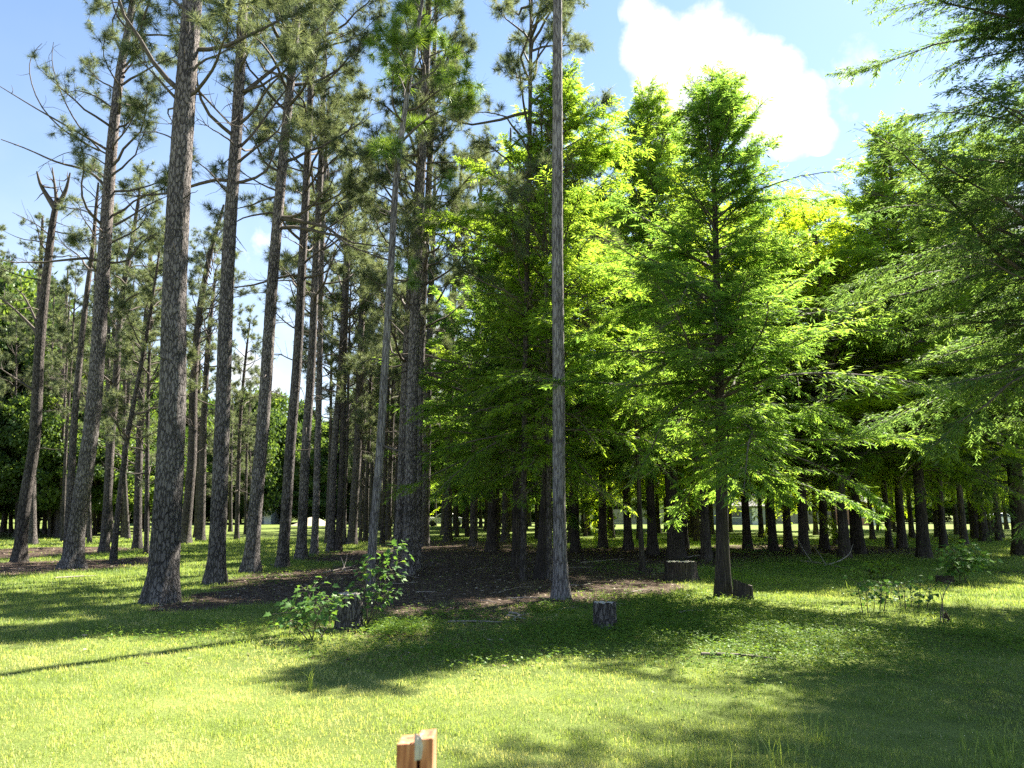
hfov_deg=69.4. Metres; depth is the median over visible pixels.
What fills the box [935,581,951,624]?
bare stem
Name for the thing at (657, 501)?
cypress tree
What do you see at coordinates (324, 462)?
broadleaf tree
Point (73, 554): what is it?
pine tree
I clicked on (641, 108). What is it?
cypress tree
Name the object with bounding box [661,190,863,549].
cypress tree
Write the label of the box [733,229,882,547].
cypress tree
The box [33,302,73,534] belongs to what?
pine tree
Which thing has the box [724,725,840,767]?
grass tuft
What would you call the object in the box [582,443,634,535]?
cypress tree
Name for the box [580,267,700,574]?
cypress tree
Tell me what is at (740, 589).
tree stump
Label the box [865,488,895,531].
cypress tree
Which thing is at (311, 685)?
grass tuft
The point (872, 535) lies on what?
cypress tree
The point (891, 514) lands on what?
cypress tree
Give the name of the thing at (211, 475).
pine tree
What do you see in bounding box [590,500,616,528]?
tree
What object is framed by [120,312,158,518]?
pine tree
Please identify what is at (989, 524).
cypress tree
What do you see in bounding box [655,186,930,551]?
cypress tree
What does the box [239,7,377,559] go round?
pine tree
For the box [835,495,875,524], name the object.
house
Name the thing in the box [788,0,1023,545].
cypress tree
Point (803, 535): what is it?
cypress tree
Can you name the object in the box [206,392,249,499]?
pine tree
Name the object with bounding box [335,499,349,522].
broadleaf tree
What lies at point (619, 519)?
wooden fence
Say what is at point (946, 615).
withered weed
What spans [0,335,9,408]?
pine tree
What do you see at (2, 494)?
broadleaf tree
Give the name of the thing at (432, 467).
pine tree
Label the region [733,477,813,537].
cypress tree
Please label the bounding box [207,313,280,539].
pine tree
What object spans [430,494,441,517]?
broadleaf tree
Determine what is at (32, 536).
pine tree
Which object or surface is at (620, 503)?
broadleaf tree
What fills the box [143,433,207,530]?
broadleaf tree
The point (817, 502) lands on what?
broadleaf tree
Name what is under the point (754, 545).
shrub
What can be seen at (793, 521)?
wooden fence
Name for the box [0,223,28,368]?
pine tree
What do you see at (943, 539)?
cypress tree
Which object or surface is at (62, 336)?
pine tree
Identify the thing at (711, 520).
cypress tree
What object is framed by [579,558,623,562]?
fallen branch
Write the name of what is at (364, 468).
pine tree
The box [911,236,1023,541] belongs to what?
cypress tree
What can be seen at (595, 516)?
cypress tree
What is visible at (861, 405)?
cypress tree
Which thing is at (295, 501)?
broadleaf tree
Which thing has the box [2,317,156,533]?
broadleaf tree
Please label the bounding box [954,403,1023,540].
cypress tree
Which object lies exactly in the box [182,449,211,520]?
broadleaf tree
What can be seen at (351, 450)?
pine tree
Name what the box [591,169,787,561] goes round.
cypress tree
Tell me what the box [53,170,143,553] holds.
pine tree
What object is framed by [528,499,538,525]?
cypress tree
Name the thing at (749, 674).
grass tuft
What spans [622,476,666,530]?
cypress tree
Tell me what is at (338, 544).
pine tree
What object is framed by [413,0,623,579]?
pine tree
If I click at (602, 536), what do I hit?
cypress tree
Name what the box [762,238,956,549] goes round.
cypress tree
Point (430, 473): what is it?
pine tree
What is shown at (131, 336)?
pine tree
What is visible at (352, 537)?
pine tree
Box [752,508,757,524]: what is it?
door
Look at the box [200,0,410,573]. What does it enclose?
pine tree
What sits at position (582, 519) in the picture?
cypress tree
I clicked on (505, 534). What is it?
pine tree
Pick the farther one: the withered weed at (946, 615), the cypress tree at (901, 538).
the cypress tree at (901, 538)
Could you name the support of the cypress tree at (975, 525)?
on the ground at (554, 720)
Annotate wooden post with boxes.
[396,729,436,767]
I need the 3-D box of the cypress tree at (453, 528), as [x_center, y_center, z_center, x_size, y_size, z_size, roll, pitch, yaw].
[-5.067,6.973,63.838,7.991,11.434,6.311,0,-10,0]
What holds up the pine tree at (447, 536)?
on the ground at (554, 720)
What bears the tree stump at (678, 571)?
on the ground at (554, 720)
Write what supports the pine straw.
on the ground at (554, 720)
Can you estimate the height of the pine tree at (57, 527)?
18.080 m
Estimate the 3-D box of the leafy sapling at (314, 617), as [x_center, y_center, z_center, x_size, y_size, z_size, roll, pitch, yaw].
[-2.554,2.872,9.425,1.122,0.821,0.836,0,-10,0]
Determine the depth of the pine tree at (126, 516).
44.27 m
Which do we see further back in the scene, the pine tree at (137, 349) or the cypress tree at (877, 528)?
the cypress tree at (877, 528)
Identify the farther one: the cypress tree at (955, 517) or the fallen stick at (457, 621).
the cypress tree at (955, 517)
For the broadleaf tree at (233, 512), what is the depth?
101.31 m
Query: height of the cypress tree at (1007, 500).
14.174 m
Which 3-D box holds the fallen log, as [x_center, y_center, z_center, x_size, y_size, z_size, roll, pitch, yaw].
[2.508,3.023,8.210,0.804,0.065,0.062,-2,-10,11]
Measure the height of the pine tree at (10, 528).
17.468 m
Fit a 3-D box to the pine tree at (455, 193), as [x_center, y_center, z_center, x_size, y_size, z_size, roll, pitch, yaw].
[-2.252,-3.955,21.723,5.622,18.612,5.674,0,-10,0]
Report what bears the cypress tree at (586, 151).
on the ground at (554, 720)
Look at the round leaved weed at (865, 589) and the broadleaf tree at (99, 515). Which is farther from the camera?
the broadleaf tree at (99, 515)
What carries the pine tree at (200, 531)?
on the ground at (554, 720)
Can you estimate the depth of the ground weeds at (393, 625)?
9.62 m
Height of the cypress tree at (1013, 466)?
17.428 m
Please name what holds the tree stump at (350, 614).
on the ground at (554, 720)
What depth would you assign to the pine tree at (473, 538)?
36.56 m
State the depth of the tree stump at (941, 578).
16.55 m
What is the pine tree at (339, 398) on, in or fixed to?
on the ground at (554, 720)
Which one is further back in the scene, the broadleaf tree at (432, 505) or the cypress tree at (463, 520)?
the broadleaf tree at (432, 505)
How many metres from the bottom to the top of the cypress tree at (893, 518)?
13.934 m
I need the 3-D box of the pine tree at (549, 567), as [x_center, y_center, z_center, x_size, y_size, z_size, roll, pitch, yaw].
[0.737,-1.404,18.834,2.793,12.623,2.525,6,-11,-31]
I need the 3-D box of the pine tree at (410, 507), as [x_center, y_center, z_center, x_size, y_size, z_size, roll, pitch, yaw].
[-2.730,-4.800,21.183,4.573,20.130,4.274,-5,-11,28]
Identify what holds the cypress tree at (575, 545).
on the ground at (554, 720)
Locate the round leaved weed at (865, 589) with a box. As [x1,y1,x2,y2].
[841,575,906,612]
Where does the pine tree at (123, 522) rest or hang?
on the ground at (554, 720)
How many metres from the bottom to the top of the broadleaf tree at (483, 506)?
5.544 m
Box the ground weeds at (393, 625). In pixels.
[6,548,1023,717]
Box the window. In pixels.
[731,507,740,517]
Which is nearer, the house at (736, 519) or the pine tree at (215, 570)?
the pine tree at (215, 570)
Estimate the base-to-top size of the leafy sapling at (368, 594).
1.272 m
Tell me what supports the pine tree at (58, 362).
on the ground at (554, 720)
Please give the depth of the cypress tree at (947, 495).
38.07 m
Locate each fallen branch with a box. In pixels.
[54,575,95,578]
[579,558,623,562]
[796,536,852,567]
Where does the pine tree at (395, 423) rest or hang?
on the ground at (554, 720)
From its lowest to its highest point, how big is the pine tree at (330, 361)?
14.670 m
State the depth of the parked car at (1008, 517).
87.75 m
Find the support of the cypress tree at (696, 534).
on the ground at (554, 720)
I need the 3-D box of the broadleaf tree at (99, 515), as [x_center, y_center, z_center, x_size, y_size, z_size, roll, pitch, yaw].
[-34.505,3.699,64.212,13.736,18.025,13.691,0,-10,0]
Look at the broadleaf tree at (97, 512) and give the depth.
60.37 m
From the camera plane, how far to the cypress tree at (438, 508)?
81.00 m
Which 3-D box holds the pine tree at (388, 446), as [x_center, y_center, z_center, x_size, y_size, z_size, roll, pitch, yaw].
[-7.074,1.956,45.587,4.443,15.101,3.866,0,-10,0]
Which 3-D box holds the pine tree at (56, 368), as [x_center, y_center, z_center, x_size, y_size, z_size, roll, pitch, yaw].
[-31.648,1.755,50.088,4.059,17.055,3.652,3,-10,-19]
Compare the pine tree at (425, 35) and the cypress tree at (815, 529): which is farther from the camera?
the cypress tree at (815, 529)
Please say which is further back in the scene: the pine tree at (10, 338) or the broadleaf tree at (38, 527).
the broadleaf tree at (38, 527)
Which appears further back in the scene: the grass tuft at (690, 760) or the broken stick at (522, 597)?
the broken stick at (522, 597)
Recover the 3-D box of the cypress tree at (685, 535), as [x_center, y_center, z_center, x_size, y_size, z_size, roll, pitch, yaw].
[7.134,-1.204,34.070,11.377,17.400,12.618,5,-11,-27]
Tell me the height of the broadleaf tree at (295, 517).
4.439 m
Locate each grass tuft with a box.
[304,661,332,691]
[398,670,423,687]
[640,725,734,767]
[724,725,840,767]
[743,658,760,678]
[787,704,864,748]
[945,712,1023,767]
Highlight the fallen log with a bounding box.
[701,652,775,658]
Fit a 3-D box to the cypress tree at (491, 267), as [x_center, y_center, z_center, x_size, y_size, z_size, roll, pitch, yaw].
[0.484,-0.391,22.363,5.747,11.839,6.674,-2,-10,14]
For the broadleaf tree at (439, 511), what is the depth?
104.29 m
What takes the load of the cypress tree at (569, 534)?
on the ground at (554, 720)
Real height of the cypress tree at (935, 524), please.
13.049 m
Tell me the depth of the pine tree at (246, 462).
53.62 m
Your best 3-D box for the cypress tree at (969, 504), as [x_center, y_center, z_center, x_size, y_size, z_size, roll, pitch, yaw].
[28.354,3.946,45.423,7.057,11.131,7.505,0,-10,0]
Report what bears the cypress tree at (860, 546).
on the ground at (554, 720)
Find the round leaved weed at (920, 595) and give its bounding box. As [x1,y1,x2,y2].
[885,575,948,609]
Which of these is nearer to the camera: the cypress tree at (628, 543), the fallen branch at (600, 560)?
the fallen branch at (600, 560)
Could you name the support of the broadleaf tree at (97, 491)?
on the ground at (554, 720)
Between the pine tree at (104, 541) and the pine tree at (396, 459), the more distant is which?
the pine tree at (396, 459)
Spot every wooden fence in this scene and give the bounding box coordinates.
[579,509,663,523]
[775,511,831,523]
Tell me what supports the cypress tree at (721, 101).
on the ground at (554, 720)
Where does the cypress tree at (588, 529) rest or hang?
on the ground at (554, 720)
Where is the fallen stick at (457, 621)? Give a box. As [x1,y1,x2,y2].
[448,620,502,622]
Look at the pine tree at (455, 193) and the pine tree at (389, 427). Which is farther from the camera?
the pine tree at (389, 427)
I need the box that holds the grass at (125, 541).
[0,534,1023,767]
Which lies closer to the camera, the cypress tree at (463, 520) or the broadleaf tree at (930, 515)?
the cypress tree at (463, 520)
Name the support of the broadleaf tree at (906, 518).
on the ground at (554, 720)
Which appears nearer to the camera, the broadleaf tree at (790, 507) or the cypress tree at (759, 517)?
the cypress tree at (759, 517)
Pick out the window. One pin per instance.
(734, 515)
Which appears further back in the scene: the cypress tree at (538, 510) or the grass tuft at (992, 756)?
the cypress tree at (538, 510)
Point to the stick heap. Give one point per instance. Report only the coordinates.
(509, 612)
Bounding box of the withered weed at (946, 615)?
[941,610,951,623]
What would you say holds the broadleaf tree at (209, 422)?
on the ground at (554, 720)
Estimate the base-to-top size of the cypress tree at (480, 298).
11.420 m
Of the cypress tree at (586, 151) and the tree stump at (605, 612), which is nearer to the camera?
the tree stump at (605, 612)
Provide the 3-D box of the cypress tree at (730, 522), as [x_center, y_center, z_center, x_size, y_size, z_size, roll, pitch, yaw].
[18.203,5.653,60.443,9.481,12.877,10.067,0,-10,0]
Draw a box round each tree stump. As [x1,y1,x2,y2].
[333,591,363,630]
[593,600,618,631]
[663,560,700,581]
[732,579,753,599]
[935,575,954,584]
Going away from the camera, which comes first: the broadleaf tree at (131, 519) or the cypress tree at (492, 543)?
the cypress tree at (492, 543)
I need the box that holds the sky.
[0,0,1023,420]
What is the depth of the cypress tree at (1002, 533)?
44.72 m
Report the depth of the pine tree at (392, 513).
80.31 m
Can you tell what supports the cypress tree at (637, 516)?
on the ground at (554, 720)
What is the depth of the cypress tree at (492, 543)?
30.74 m
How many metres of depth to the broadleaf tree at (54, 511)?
50.91 m
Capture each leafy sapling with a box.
[263,576,360,639]
[331,538,413,626]
[934,539,1003,582]
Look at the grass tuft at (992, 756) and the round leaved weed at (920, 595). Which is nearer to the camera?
the grass tuft at (992, 756)
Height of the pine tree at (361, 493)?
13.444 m
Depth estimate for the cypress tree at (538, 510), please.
67.01 m
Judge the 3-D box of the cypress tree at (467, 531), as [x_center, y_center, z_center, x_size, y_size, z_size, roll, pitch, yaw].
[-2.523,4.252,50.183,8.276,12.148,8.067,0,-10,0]
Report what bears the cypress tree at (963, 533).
on the ground at (554, 720)
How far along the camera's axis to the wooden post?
1.22 m
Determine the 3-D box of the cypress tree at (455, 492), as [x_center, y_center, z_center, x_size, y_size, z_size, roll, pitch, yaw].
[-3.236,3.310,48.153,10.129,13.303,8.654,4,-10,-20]
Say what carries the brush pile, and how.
on the ground at (554, 720)
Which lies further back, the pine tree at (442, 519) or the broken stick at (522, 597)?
the pine tree at (442, 519)
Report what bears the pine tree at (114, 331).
on the ground at (554, 720)
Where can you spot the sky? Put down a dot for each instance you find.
(786, 49)
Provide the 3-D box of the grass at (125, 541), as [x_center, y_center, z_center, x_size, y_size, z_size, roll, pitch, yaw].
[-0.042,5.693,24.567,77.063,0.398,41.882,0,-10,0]
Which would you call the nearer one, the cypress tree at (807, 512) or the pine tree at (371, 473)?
the pine tree at (371, 473)
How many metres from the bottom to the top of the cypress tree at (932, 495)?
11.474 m
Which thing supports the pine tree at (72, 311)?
on the ground at (554, 720)
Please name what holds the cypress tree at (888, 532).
on the ground at (554, 720)
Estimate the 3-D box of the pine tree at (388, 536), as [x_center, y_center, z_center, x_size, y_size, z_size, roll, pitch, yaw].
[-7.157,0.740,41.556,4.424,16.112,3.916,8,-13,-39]
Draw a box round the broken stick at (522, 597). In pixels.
[507,597,541,598]
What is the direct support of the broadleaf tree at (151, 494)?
on the ground at (554, 720)
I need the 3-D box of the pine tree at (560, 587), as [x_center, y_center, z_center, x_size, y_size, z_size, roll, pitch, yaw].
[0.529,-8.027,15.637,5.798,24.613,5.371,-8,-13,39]
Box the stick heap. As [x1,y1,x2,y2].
[507,611,528,619]
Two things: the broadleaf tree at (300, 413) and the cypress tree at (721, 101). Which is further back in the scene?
the broadleaf tree at (300, 413)
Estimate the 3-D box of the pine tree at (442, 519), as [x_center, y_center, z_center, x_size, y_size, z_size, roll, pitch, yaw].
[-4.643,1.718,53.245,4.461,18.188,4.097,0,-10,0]
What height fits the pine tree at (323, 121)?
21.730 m
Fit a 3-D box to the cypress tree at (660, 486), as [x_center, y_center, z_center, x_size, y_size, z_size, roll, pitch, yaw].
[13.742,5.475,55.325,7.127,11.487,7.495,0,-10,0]
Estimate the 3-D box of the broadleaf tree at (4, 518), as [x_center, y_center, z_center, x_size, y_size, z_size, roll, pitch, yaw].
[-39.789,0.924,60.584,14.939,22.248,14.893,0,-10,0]
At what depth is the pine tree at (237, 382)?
47.42 m
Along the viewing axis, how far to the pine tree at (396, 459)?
43.87 m
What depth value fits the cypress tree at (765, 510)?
56.45 m
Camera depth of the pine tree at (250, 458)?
80.20 m
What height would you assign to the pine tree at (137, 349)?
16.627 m
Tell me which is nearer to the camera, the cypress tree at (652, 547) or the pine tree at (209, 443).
the cypress tree at (652, 547)
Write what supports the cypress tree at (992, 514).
on the ground at (554, 720)
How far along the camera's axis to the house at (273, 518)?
96.83 m
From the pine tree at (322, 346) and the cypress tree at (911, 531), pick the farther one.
the cypress tree at (911, 531)
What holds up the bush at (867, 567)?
on the ground at (554, 720)
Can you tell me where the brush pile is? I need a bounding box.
[323,554,358,573]
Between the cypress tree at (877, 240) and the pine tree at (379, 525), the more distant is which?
the pine tree at (379, 525)
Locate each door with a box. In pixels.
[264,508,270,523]
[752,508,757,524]
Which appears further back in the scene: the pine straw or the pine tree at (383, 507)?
the pine tree at (383, 507)
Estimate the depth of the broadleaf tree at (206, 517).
102.55 m
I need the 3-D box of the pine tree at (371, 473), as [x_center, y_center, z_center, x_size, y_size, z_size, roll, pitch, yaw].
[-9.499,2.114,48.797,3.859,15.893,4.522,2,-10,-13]
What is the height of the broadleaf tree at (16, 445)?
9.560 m
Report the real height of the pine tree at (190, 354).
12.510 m
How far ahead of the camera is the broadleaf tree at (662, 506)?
98.98 m
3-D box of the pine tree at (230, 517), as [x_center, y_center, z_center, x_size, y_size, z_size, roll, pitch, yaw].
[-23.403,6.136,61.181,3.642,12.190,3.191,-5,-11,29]
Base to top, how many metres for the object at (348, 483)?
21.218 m
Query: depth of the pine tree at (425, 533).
35.92 m
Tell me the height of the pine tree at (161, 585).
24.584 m
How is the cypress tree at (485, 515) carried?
on the ground at (554, 720)
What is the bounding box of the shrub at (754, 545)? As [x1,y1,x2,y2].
[742,536,777,555]
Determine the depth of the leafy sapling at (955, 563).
16.64 m
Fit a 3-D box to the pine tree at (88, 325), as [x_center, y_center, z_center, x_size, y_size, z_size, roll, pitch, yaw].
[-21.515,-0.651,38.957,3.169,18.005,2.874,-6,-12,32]
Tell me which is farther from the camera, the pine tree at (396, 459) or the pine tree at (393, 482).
the pine tree at (393, 482)
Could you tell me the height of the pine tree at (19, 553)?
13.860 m
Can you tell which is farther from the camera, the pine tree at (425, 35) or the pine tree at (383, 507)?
the pine tree at (383, 507)
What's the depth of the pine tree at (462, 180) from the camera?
22.36 m
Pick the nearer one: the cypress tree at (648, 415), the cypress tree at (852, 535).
the cypress tree at (648, 415)
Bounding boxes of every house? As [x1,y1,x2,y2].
[261,492,281,523]
[713,499,765,524]
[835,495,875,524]
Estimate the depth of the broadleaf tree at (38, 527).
56.86 m
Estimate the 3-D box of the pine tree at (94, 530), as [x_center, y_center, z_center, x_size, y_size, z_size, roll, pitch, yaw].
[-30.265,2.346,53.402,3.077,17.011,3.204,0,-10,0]
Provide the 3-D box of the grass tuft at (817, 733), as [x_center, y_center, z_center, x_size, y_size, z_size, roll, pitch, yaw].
[2.248,2.397,5.265,0.465,0.255,0.580,0,-10,0]
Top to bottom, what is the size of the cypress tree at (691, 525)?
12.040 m
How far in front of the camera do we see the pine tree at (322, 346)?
28.61 m
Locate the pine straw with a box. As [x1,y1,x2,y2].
[0,546,1021,668]
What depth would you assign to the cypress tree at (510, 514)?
60.50 m
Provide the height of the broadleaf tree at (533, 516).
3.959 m
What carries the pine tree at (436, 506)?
on the ground at (554, 720)
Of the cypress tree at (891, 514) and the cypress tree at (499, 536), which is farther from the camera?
the cypress tree at (891, 514)
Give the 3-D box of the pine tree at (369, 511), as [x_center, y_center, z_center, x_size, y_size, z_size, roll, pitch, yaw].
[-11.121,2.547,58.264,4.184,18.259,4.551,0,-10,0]
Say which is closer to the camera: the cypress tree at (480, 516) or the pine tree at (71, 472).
the pine tree at (71, 472)
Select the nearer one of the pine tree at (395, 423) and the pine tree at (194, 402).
the pine tree at (194, 402)
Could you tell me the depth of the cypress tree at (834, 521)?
35.90 m
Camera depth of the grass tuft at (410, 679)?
6.90 m
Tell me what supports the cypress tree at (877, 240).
on the ground at (554, 720)
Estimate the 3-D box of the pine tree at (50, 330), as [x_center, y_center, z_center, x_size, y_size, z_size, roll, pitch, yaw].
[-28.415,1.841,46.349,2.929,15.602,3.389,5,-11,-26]
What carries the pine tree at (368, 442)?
on the ground at (554, 720)
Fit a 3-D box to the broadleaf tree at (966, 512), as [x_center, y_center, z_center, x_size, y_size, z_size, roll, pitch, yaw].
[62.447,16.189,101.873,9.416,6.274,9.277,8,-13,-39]
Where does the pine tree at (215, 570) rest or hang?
on the ground at (554, 720)
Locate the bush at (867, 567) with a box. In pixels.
[851,559,909,578]
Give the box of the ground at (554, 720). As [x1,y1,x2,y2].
[0,516,1023,767]
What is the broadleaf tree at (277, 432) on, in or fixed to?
on the ground at (554, 720)
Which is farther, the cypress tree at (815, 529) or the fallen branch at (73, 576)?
the cypress tree at (815, 529)
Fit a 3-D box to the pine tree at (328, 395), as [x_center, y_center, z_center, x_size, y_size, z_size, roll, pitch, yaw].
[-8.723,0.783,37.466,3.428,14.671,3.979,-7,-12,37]
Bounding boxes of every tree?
[0,0,218,568]
[0,162,98,562]
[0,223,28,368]
[0,255,73,405]
[0,265,89,531]
[0,308,33,420]
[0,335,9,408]
[0,390,102,537]
[0,424,13,504]
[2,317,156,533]
[3,213,73,544]
[7,504,39,532]
[8,511,13,532]
[13,289,83,535]
[27,254,93,541]
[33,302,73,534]
[38,420,101,534]
[43,297,88,537]
[43,426,155,536]
[44,270,88,536]
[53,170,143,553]
[53,238,111,542]
[55,297,78,351]
[57,157,188,552]
[73,240,137,542]
[80,0,358,584]
[82,308,105,534]
[85,236,139,389]
[88,223,206,548]
[96,330,188,530]
[96,412,157,515]
[99,239,202,555]
[100,215,197,560]
[102,282,156,537]
[104,316,152,534]
[106,288,145,538]
[111,0,348,605]
[112,422,185,533]
[113,511,150,522]
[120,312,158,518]
[142,356,214,527]
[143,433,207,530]
[153,204,261,543]
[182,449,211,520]
[184,301,241,537]
[185,238,259,540]
[192,494,210,522]
[195,0,389,567]
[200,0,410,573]
[206,386,301,520]
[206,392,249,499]
[206,416,245,501]
[206,491,265,522]
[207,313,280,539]
[209,388,253,531]
[229,390,257,534]
[235,403,270,499]
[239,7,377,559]
[254,69,386,555]
[268,420,352,515]
[274,392,326,441]
[277,506,297,521]
[280,485,348,520]
[286,111,395,552]
[293,162,388,552]
[302,270,363,543]
[305,270,377,544]
[322,190,393,544]
[324,0,491,575]
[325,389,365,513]
[333,285,397,541]
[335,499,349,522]
[336,415,367,526]
[339,0,489,594]
[346,316,380,540]
[346,330,376,531]
[347,242,425,543]
[349,313,390,503]
[351,0,492,568]
[351,335,390,532]
[353,10,503,569]
[364,269,405,541]
[364,310,398,535]
[365,276,433,538]
[365,409,392,530]
[367,387,395,531]
[371,232,611,551]
[373,341,398,490]
[382,51,697,578]
[387,342,434,481]
[388,181,471,546]
[391,492,392,526]
[393,349,501,536]
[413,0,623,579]
[418,183,613,567]
[424,282,446,472]
[425,148,508,545]
[425,180,732,551]
[426,169,483,541]
[430,373,483,535]
[430,423,441,492]
[430,461,459,530]
[430,461,487,530]
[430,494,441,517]
[430,499,458,514]
[431,289,463,534]
[432,500,484,521]
[435,489,436,525]
[441,485,483,528]
[452,497,484,526]
[453,414,614,538]
[454,174,705,547]
[456,418,531,539]
[461,128,540,541]
[467,232,575,552]
[478,499,501,522]
[482,399,615,541]
[483,75,802,559]
[489,59,955,597]
[492,106,602,579]
[494,195,739,554]
[500,491,511,531]
[501,504,534,522]
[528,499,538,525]
[528,499,539,526]
[550,0,571,599]
[565,232,678,549]
[566,177,772,548]
[566,441,642,538]
[579,485,636,522]
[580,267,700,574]
[580,489,597,532]
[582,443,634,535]
[587,490,617,534]
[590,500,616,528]
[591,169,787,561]
[606,476,664,539]
[615,495,663,519]
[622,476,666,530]
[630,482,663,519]
[632,481,688,532]
[644,471,693,537]
[654,485,688,533]
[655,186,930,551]
[656,479,749,538]
[660,412,754,541]
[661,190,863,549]
[663,480,752,533]
[681,186,944,554]
[686,483,763,531]
[726,187,1023,558]
[729,489,766,526]
[733,195,1001,548]
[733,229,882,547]
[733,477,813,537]
[742,211,994,550]
[745,108,1023,558]
[751,234,987,554]
[754,485,817,530]
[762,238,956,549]
[774,494,810,521]
[776,487,828,534]
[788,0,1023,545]
[793,494,830,519]
[806,479,950,522]
[825,460,870,544]
[851,283,968,546]
[859,113,1023,555]
[859,491,914,530]
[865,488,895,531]
[867,217,1021,548]
[867,479,908,539]
[872,491,913,528]
[873,474,955,537]
[879,500,932,522]
[887,364,977,538]
[898,239,1023,544]
[902,476,986,537]
[902,477,1007,536]
[903,493,952,523]
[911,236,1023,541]
[943,483,999,538]
[943,492,1001,523]
[944,475,1007,537]
[948,487,958,534]
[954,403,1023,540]
[955,472,998,538]
[984,496,992,534]
[989,477,1002,531]
[991,493,1009,528]
[997,350,1015,508]
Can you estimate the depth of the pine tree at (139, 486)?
33.30 m
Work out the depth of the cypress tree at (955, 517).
53.03 m
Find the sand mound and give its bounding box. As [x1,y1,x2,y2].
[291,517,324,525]
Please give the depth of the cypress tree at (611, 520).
44.71 m
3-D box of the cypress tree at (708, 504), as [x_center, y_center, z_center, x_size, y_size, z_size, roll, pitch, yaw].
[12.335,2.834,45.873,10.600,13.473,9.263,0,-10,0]
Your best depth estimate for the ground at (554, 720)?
7.01 m
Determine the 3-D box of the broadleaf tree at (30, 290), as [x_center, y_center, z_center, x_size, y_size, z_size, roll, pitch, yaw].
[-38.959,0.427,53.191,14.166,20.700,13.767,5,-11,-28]
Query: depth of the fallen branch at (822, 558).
23.27 m
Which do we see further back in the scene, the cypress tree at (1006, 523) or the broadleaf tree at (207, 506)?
the broadleaf tree at (207, 506)

